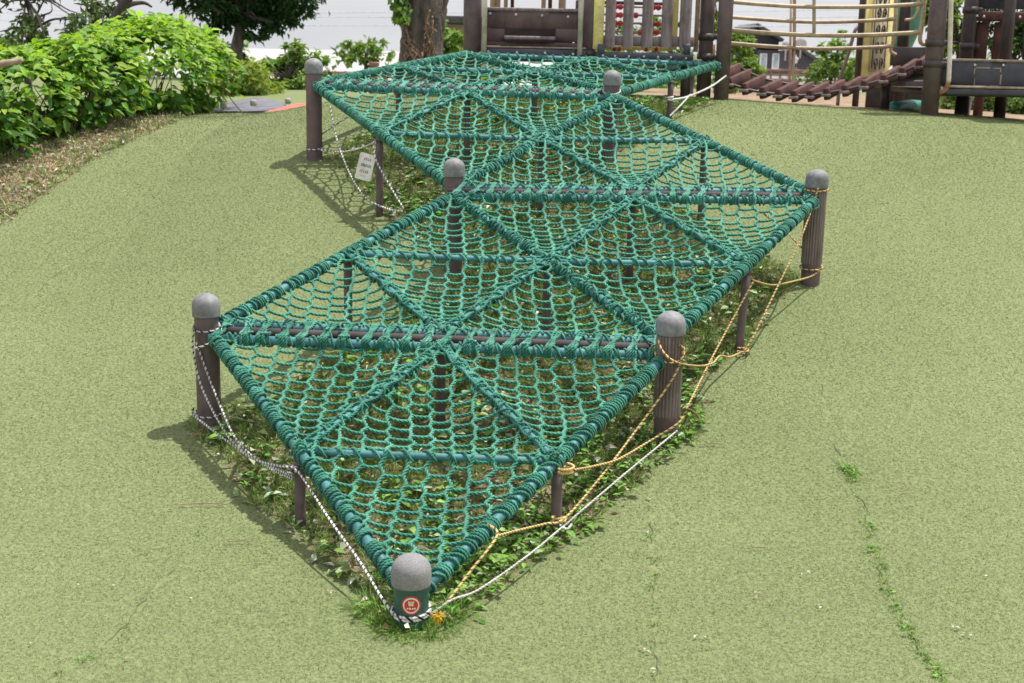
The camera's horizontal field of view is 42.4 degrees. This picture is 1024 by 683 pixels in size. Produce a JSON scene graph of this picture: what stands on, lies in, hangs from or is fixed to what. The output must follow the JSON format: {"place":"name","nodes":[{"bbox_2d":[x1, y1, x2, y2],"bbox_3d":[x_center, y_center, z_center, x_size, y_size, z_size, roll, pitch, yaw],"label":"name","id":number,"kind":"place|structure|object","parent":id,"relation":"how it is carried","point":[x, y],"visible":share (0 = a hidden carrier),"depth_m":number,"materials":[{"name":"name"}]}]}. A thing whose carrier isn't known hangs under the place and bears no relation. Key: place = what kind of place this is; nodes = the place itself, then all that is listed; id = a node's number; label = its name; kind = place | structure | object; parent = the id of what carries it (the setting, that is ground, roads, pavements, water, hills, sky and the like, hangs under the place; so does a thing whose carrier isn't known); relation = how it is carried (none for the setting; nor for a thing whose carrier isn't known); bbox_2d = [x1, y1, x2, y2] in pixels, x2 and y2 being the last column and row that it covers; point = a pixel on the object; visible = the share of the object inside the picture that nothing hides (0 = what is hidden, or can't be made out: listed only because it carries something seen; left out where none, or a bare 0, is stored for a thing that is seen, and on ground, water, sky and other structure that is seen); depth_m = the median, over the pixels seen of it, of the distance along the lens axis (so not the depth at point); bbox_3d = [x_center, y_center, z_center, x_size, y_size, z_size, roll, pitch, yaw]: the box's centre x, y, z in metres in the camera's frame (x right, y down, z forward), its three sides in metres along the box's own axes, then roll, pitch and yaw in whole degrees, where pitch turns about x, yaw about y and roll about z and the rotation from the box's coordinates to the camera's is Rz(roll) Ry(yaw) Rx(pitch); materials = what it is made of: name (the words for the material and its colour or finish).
{"place":"outdoors","nodes":[
{"label":"outdoors","id":0,"kind":"place"},
{"bbox_2d":[0,57,23,67],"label":"stick","id":1,"kind":"object","parent":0,"point":[10,62],"visible":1,"depth_m":10.34,"materials":[{"name":"brown wood"}]},
{"bbox_2d":[271,70,395,81],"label":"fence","id":2,"kind":"object","parent":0,"point":[340,72],"visible":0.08,"depth_m":43.12,"materials":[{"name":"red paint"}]},
{"bbox_2d":[369,62,378,93],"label":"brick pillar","id":3,"kind":"structure","parent":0,"point":[373,64],"depth_m":20.51,"materials":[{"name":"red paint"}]},
{"bbox_2d":[445,16,500,82],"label":"building","id":4,"kind":"structure","parent":0,"point":[456,22],"depth_m":58.38,"materials":[{"name":"tile"}]},
{"bbox_2d":[0,7,960,13],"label":"overhead cable","id":5,"kind":"object","parent":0,"point":[463,12],"visible":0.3,"depth_m":67.96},
{"bbox_2d":[2,12,962,18],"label":"overhead cable","id":6,"kind":"object","parent":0,"point":[390,17],"visible":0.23,"depth_m":68.26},
{"bbox_2d":[0,20,996,26],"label":"overhead cable","id":7,"kind":"object","parent":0,"point":[604,26],"visible":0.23,"depth_m":68.68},
{"bbox_2d":[0,0,1021,59],"label":"sky","id":8,"kind":"structure","parent":0,"point":[318,37],"materials":[{"name":"white"}]},
{"bbox_2d":[0,44,1023,682],"bbox_3d":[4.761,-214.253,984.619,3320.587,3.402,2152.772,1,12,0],"label":"ground","id":9,"kind":"structure","parent":0,"point":[284,218],"depth_m":7.29,"materials":[{"name":"rubber"}]},
{"bbox_2d":[0,0,96,100],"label":"tree","id":10,"kind":"object","parent":9,"relation":"on","point":[30,22],"visible":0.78,"depth_m":18.26,"materials":[{"name":"green plant"}]},
{"bbox_2d":[58,0,134,97],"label":"tree","id":11,"kind":"object","parent":9,"relation":"on","point":[95,11],"visible":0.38,"depth_m":19.86,"materials":[{"name":"green plant"}]},
{"bbox_2d":[0,9,248,166],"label":"hydrangea hedge","id":12,"kind":"object","parent":9,"relation":"on","point":[64,64],"visible":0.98,"depth_m":12.92,"materials":[{"name":"green plant"}]},
{"bbox_2d":[101,0,151,102],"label":"leaning tree","id":13,"kind":"object","parent":9,"relation":"on","point":[122,6],"visible":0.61,"depth_m":16.47,"materials":[{"name":"green plant"}]},
{"bbox_2d":[192,293,221,429],"bbox_3d":[-1.679,0.129,7.281,0.152,0.805,0.152,1,12,0],"label":"post","id":14,"kind":"object","parent":9,"relation":"on","point":[206,313],"visible":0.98,"depth_m":7.22,"materials":[{"name":"brown paint"}]},
{"bbox_2d":[191,322,293,479],"bbox_3d":[-1.417,0.284,6.771,0.176,0.589,1.340,-5,14,-27],"label":"tie rope","id":15,"kind":"object","parent":14,"relation":"hanging from","point":[278,471],"visible":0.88,"depth_m":7.07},
{"bbox_2d":[191,408,301,473],"bbox_3d":[-1.402,0.504,6.821,0.186,0.093,1.355,-6,14,-29],"label":"tie rope","id":16,"kind":"object","parent":14,"relation":"attached to","point":[291,467],"visible":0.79,"depth_m":6.70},
{"bbox_2d":[220,102,226,108],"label":"kerb block","id":17,"kind":"structure","parent":9,"relation":"on","point":[223,105],"depth_m":14.95,"materials":[{"name":"concrete"}]},
{"bbox_2d":[215,39,250,62],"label":"shrub","id":18,"kind":"object","parent":9,"relation":"on","point":[244,57],"visible":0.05,"depth_m":32.79,"materials":[{"name":"green plant"}]},
{"bbox_2d":[158,0,330,69],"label":"tree","id":19,"kind":"object","parent":9,"relation":"on","point":[270,17],"visible":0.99,"depth_m":28.91,"materials":[{"name":"green plant"}]},
{"bbox_2d":[206,56,287,95],"bbox_3d":[-4.437,-4.216,21.521,1.408,0.910,1.800,1,12,0],"label":"shrub","id":20,"kind":"object","parent":9,"relation":"on","point":[257,83],"visible":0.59,"depth_m":21.01,"materials":[{"name":"green plant"}]},
{"bbox_2d":[212,98,285,113],"bbox_3d":[-3.174,-2.688,15.873,0.884,0.434,1.685,-1,13,-9],"label":"climbing mound","id":21,"kind":"object","parent":9,"relation":"on","point":[263,105],"visible":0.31,"depth_m":15.53,"materials":[{"name":"grey rubber"}]},
{"bbox_2d":[250,100,256,105],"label":"kerb block","id":22,"kind":"structure","parent":9,"relation":"on","point":[253,102],"depth_m":14.94,"materials":[{"name":"concrete"}]},
{"bbox_2d":[264,103,305,112],"bbox_3d":[-2.294,-2.522,15.122,0.831,0.378,1.400,1,12,0],"label":"rubber mound","id":23,"kind":"object","parent":9,"relation":"on","point":[295,105],"visible":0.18,"depth_m":15.03,"materials":[{"name":"orange rubber"}]},
{"bbox_2d":[285,98,290,103],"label":"kerb block","id":24,"kind":"structure","parent":9,"relation":"on","point":[287,100],"depth_m":15.92,"materials":[{"name":"concrete"}]},
{"bbox_2d":[253,37,331,89],"bbox_3d":[-4.024,-4.829,23.814,1.568,1.300,1.256,-5,14,-26],"label":"shrub","id":25,"kind":"object","parent":9,"relation":"on","point":[288,66],"visible":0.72,"depth_m":23.65,"materials":[{"name":"green plant"}]},
{"bbox_2d":[293,458,305,526],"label":"support post","id":26,"kind":"object","parent":9,"relation":"on","point":[300,496],"visible":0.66,"depth_m":6.34,"materials":[{"name":"brown paint"}]},
{"bbox_2d":[304,58,322,160],"bbox_3d":[-1.661,-1.926,11.074,0.152,0.889,0.152,1,12,0],"label":"post","id":27,"kind":"object","parent":9,"relation":"on","point":[313,69],"visible":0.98,"depth_m":11.02,"materials":[{"name":"metal"}]},
{"bbox_2d":[305,106,404,211],"bbox_3d":[-1.290,-1.490,10.509,0.502,0.726,1.788,-3,13,-17],"label":"tie rope","id":28,"kind":"object","parent":27,"relation":"attached to","point":[341,152],"visible":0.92,"depth_m":10.35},
{"bbox_2d":[355,152,374,180],"bbox_3d":[-1.122,-1.335,10.085,0.161,0.220,0.019,2,12,4],"label":"notice sign","id":29,"kind":"object","parent":28,"relation":"hanging from","point":[365,166],"visible":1,"depth_m":10.08,"materials":[{"name":"white paper"}]},
{"bbox_2d":[322,50,721,95],"bbox_3d":[0.217,-2.468,12.141,3.754,0.391,2.262,1,12,0],"label":"rope net panel","id":30,"kind":"object","parent":27,"relation":"attached to","point":[552,72],"visible":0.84,"depth_m":12.14,"materials":[{"name":"green fabric"}]},
{"bbox_2d":[322,55,337,76],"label":"shrub","id":31,"kind":"object","parent":9,"relation":"on","point":[324,74],"visible":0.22,"depth_m":35.09,"materials":[{"name":"green plant"}]},
{"bbox_2d":[343,262,352,321],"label":"support post","id":32,"kind":"object","parent":9,"relation":"on","point":[347,274],"visible":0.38,"depth_m":8.22,"materials":[{"name":"metal"}]},
{"bbox_2d":[339,35,396,78],"bbox_3d":[-4.309,-8.004,39.099,1.785,2.145,1.188,8,14,29],"label":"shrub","id":33,"kind":"object","parent":9,"relation":"on","point":[373,51],"visible":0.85,"depth_m":38.92,"materials":[{"name":"green plant"}]},
{"bbox_2d":[375,136,382,216],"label":"support post","id":34,"kind":"object","parent":9,"relation":"on","point":[379,177],"visible":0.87,"depth_m":10.15,"materials":[{"name":"brown paint"}]},
{"bbox_2d":[396,70,400,114],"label":"support post","id":35,"kind":"object","parent":9,"relation":"on","point":[398,101],"visible":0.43,"depth_m":12.09,"materials":[{"name":"grey metal"}]},
{"bbox_2d":[336,583,484,644],"bbox_3d":[-0.423,1.106,5.437,0.668,0.111,0.528,1,12,0],"label":"grass clump","id":36,"kind":"object","parent":9,"relation":"on","point":[377,606],"visible":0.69,"depth_m":5.45,"materials":[{"name":"green plant"}]},
{"bbox_2d":[391,552,431,631],"bbox_3d":[-0.412,1.040,5.390,0.165,0.365,0.165,1,12,0],"label":"post","id":37,"kind":"object","parent":9,"relation":"on","point":[411,577],"visible":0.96,"depth_m":5.32,"materials":[{"name":"green paint"}]},
{"bbox_2d":[294,468,431,622],"bbox_3d":[-0.733,0.870,5.781,0.179,0.315,1.226,-8,15,-36],"label":"tie rope","id":38,"kind":"object","parent":37,"relation":"attached to","point":[397,617],"visible":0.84,"depth_m":5.49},
{"bbox_2d":[204,314,665,597],"bbox_3d":[-0.408,0.490,6.399,2.556,0.826,2.184,1,12,0],"label":"rope net panel","id":39,"kind":"object","parent":37,"relation":"attached to","point":[307,450],"visible":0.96,"depth_m":6.70,"materials":[{"name":"teal fabric"}]},
{"bbox_2d":[388,0,448,94],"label":"old tree","id":40,"kind":"object","parent":9,"relation":"on","point":[421,23],"visible":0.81,"depth_m":16.82,"materials":[{"name":"brown plant"}]},
{"bbox_2d":[436,355,445,427],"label":"support post","id":41,"kind":"object","parent":9,"relation":"on","point":[440,383],"visible":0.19,"depth_m":7.32,"materials":[{"name":"metal"}]},
{"bbox_2d":[443,19,462,78],"bbox_3d":[-1.344,-5.520,25.406,0.877,1.371,1.281,8,14,27],"label":"shrub","id":42,"kind":"object","parent":9,"relation":"on","point":[452,43],"visible":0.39,"depth_m":25.33,"materials":[{"name":"green plant"}]},
{"bbox_2d":[443,158,464,273],"bbox_3d":[-0.412,-0.863,9.294,0.152,0.856,0.152,1,12,0],"label":"post","id":43,"kind":"object","parent":9,"relation":"on","point":[453,171],"visible":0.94,"depth_m":9.22,"materials":[{"name":"brown paint"}]},
{"bbox_2d":[447,188,803,196],"bbox_3d":[0.840,-1.025,9.181,2.576,0.070,0.053,1,12,0],"label":"cross pipe","id":44,"kind":"object","parent":43,"relation":"attached to","point":[586,192],"visible":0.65,"depth_m":9.16,"materials":[{"name":"metal"}]},
{"bbox_2d":[464,97,470,160],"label":"support post","id":45,"kind":"object","parent":9,"relation":"on","point":[467,142],"visible":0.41,"depth_m":11.10,"materials":[{"name":"metal"}]},
{"bbox_2d":[182,94,798,629],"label":"leaf litter","id":46,"kind":"object","parent":9,"relation":"on","point":[448,468],"visible":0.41,"depth_m":7.71,"materials":[{"name":"plant"}]},
{"bbox_2d":[182,95,799,630],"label":"weeds","id":47,"kind":"object","parent":9,"relation":"on","point":[340,381],"visible":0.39,"depth_m":7.79,"materials":[{"name":"green plant"}]},
{"bbox_2d":[38,174,948,682],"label":"seam weeds","id":48,"kind":"object","parent":9,"relation":"on","point":[848,470],"visible":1,"depth_m":5.80,"materials":[{"name":"green plant"}]},
{"bbox_2d":[0,108,987,672],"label":"debris","id":49,"kind":"object","parent":9,"relation":"on","point":[86,156],"visible":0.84,"depth_m":11.65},
{"bbox_2d":[0,26,990,88],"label":"bushes","id":50,"kind":"object","parent":9,"relation":"on","point":[341,53],"visible":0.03,"depth_m":129.33,"materials":[{"name":"green plant"}]},
{"bbox_2d":[531,76,537,118],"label":"support post","id":51,"kind":"object","parent":9,"relation":"on","point":[534,103],"visible":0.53,"depth_m":12.13,"materials":[{"name":"brown paint"}]},
{"bbox_2d":[537,143,545,216],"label":"support post","id":52,"kind":"object","parent":9,"relation":"on","point":[540,204],"visible":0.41,"depth_m":10.17,"materials":[{"name":"brown paint"}]},
{"bbox_2d":[380,404,710,616],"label":"edge weeds","id":53,"kind":"object","parent":9,"relation":"on","point":[481,570],"visible":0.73,"depth_m":6.39,"materials":[{"name":"green plant"}]},
{"bbox_2d":[542,266,551,330],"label":"support post","id":54,"kind":"object","parent":9,"relation":"on","point":[546,297],"visible":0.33,"depth_m":8.27,"materials":[{"name":"metal"}]},
{"bbox_2d":[551,467,561,536],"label":"support post","id":55,"kind":"object","parent":9,"relation":"on","point":[556,494],"visible":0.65,"depth_m":6.34,"materials":[{"name":"metal"}]},
{"bbox_2d":[430,344,683,624],"bbox_3d":[0.259,0.566,6.236,0.154,0.728,2.394,8,14,29],"label":"tie rope","id":56,"kind":"object","parent":55,"relation":"attached to","point":[561,519],"visible":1,"depth_m":6.24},
{"bbox_2d":[557,282,753,474],"bbox_3d":[0.938,0.185,7.205,0.248,0.687,2.460,8,14,30],"label":"tie rope","id":57,"kind":"object","parent":55,"relation":"attached to","point":[568,469],"visible":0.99,"depth_m":7.15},
{"bbox_2d":[457,11,696,93],"bbox_3d":[1.141,-4.719,21.665,4.128,1.408,1.434,1,12,0],"label":"shrub","id":58,"kind":"object","parent":9,"relation":"on","point":[692,85],"visible":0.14,"depth_m":21.56,"materials":[{"name":"green plant"}]},
{"bbox_2d":[463,0,733,99],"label":"play tower","id":59,"kind":"structure","parent":9,"relation":"on","point":[549,30],"depth_m":13.30,"materials":[{"name":"brown paint"}]},
{"bbox_2d":[602,70,620,162],"bbox_3d":[0.832,-1.875,11.115,0.152,0.810,0.152,1,12,0],"label":"post","id":60,"kind":"object","parent":9,"relation":"on","point":[611,81],"visible":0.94,"depth_m":11.04,"materials":[{"name":"metal"}]},
{"bbox_2d":[324,80,620,94],"bbox_3d":[-0.372,-2.116,11.057,2.581,0.099,0.053,1,12,-1],"label":"cross pipe","id":61,"kind":"object","parent":60,"relation":"attached to","point":[480,88],"visible":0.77,"depth_m":11.04,"materials":[{"name":"metal"}]},
{"bbox_2d":[312,77,804,192],"bbox_3d":[0.237,-1.612,10.197,3.815,0.752,2.196,1,12,0],"label":"rope net panel","id":62,"kind":"object","parent":60,"relation":"attached to","point":[388,135],"visible":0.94,"depth_m":10.12,"materials":[{"name":"green fabric"}]},
{"bbox_2d":[625,207,635,281],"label":"support post","id":63,"kind":"object","parent":9,"relation":"on","point":[629,271],"visible":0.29,"depth_m":9.24,"materials":[{"name":"brown paint"}]},
{"bbox_2d":[653,311,685,444],"bbox_3d":[0.857,0.218,7.237,0.164,0.786,0.164,1,12,0],"label":"post","id":64,"kind":"object","parent":9,"relation":"on","point":[670,330],"visible":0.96,"depth_m":7.17,"materials":[{"name":"brown paint"}]},
{"bbox_2d":[218,326,652,349],"bbox_3d":[-0.390,-0.010,7.264,2.574,0.112,0.053,1,12,-1],"label":"cross pipe","id":65,"kind":"object","parent":64,"relation":"attached to","point":[454,338],"visible":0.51,"depth_m":7.24,"materials":[{"name":"brown metal"}]},
{"bbox_2d":[431,430,677,613],"bbox_3d":[0.285,0.794,6.262,0.085,0.227,2.322,8,14,29],"label":"tie rope","id":66,"kind":"object","parent":64,"relation":"attached to","point":[539,546],"visible":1,"depth_m":6.17,"materials":[{"name":"fabric"}]},
{"bbox_2d":[654,340,740,366],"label":"tie rope","id":67,"kind":"object","parent":64,"relation":"attached to","point":[684,364],"visible":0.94,"depth_m":7.21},
{"bbox_2d":[666,81,673,118],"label":"support post","id":68,"kind":"object","parent":9,"relation":"on","point":[670,94],"visible":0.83,"depth_m":12.16,"materials":[{"name":"metal"}]},
{"bbox_2d":[664,75,726,116],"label":"tie rope","id":69,"kind":"object","parent":68,"relation":"attached to","point":[686,97],"visible":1,"depth_m":12.27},
{"bbox_2d":[697,148,707,219],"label":"support post","id":70,"kind":"object","parent":9,"relation":"on","point":[701,207],"visible":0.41,"depth_m":10.18,"materials":[{"name":"metal"}]},
{"bbox_2d":[699,0,738,93],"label":"shrub","id":71,"kind":"object","parent":9,"relation":"on","point":[734,90],"visible":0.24,"depth_m":23.24,"materials":[{"name":"green plant"}]},
{"bbox_2d":[714,33,767,77],"bbox_3d":[4.364,-5.362,25.424,1.037,1.323,1.727,1,12,0],"label":"shrub","id":72,"kind":"object","parent":9,"relation":"on","point":[749,60],"visible":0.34,"depth_m":25.05,"materials":[{"name":"green plant"}]},
{"bbox_2d":[735,269,751,353],"bbox_3d":[1.452,-0.178,8.291,0.062,0.580,0.098,11,16,38],"label":"support post","id":73,"kind":"object","parent":9,"relation":"on","point":[742,317],"visible":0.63,"depth_m":8.27,"materials":[{"name":"metal"}]},
{"bbox_2d":[732,23,818,73],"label":"house","id":74,"kind":"structure","parent":9,"relation":"on","point":[773,58],"depth_m":91.43,"materials":[{"name":"grey"}]},
{"bbox_2d":[760,53,766,68],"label":"window","id":75,"kind":"structure","parent":74,"relation":"in","point":[763,56],"depth_m":91.23,"materials":[{"name":"white glass"}]},
{"bbox_2d":[771,53,779,68],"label":"window","id":76,"kind":"structure","parent":74,"relation":"in","point":[775,56],"depth_m":91.23,"materials":[{"name":"white glass"}]},
{"bbox_2d":[788,0,792,82],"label":"pole","id":77,"kind":"object","parent":9,"relation":"on","point":[790,42],"visible":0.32,"depth_m":56.49,"materials":[{"name":"red paint"}]},
{"bbox_2d":[794,55,797,78],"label":"street lamp","id":78,"kind":"object","parent":9,"relation":"on","point":[796,58],"visible":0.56,"depth_m":60.58,"materials":[{"name":"white paint"}]},
{"bbox_2d":[761,69,837,82],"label":"fence","id":79,"kind":"object","parent":9,"relation":"on","point":[798,71],"visible":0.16,"depth_m":58.74,"materials":[{"name":"red paint"}]},
{"bbox_2d":[800,169,828,286],"bbox_3d":[2.113,-0.776,9.241,0.159,0.861,0.159,1,12,0],"label":"post","id":80,"kind":"object","parent":9,"relation":"on","point":[812,244],"visible":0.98,"depth_m":9.19,"materials":[{"name":"brown paint"}]},
{"bbox_2d":[219,180,818,342],"bbox_3d":[0.218,-0.550,8.284,3.793,0.749,2.221,1,12,0],"label":"rope net panel","id":81,"kind":"object","parent":80,"relation":"attached to","point":[556,261],"visible":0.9,"depth_m":8.21,"materials":[{"name":"green fabric"}]},
{"bbox_2d":[737,187,828,353],"bbox_3d":[1.816,-0.506,8.752,0.446,0.949,1.416,5,13,15],"label":"tie rope","id":82,"kind":"object","parent":80,"relation":"attached to","point":[770,301],"visible":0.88,"depth_m":8.74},
{"bbox_2d":[794,29,860,91],"bbox_3d":[7.133,-6.213,29.516,1.784,1.535,1.533,1,12,0],"label":"shrub","id":83,"kind":"object","parent":9,"relation":"on","point":[834,62],"visible":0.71,"depth_m":29.22,"materials":[{"name":"green plant"}]},
{"bbox_2d":[836,25,857,105],"bbox_3d":[3.970,-3.195,15.261,0.479,0.918,0.139,-10,16,-40],"label":"bent pole","id":84,"kind":"object","parent":9,"relation":"on","point":[844,66],"visible":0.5,"depth_m":15.13,"materials":[{"name":"brown wood"}]},
{"bbox_2d":[889,0,921,110],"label":"slide","id":85,"kind":"object","parent":9,"relation":"on","point":[913,105],"visible":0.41,"depth_m":16.08,"materials":[{"name":"teal plastic"}]},
{"bbox_2d":[852,0,1023,118],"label":"play tower","id":86,"kind":"structure","parent":9,"relation":"on","point":[974,72],"depth_m":14.29,"materials":[{"name":"brown paint"}]},
{"bbox_2d":[713,0,925,102],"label":"plank bridge","id":87,"kind":"structure","parent":86,"relation":"attached to","point":[743,80],"depth_m":13.56,"materials":[{"name":"brown wood"}]},
{"bbox_2d":[924,0,963,58],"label":"tree","id":88,"kind":"object","parent":9,"relation":"on","point":[957,32],"visible":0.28,"depth_m":20.29,"materials":[{"name":"green plant"}]},
{"bbox_2d":[968,97,972,114],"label":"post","id":89,"kind":"object","parent":9,"relation":"on","point":[970,102],"visible":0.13,"depth_m":14.91,"materials":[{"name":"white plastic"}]},
{"bbox_2d":[939,96,1023,113],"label":"shrub","id":90,"kind":"object","parent":9,"relation":"on","point":[1016,106],"visible":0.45,"depth_m":19.48,"materials":[{"name":"green plant"}]},
{"bbox_2d":[978,9,1023,100],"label":"tree","id":91,"kind":"object","parent":9,"relation":"on","point":[1018,40],"visible":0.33,"depth_m":21.22,"materials":[{"name":"green plant"}]},
{"bbox_2d":[758,76,809,89],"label":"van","id":92,"kind":"object","parent":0,"point":[784,77],"depth_m":63.89,"materials":[{"name":"white paint"}]}
]}

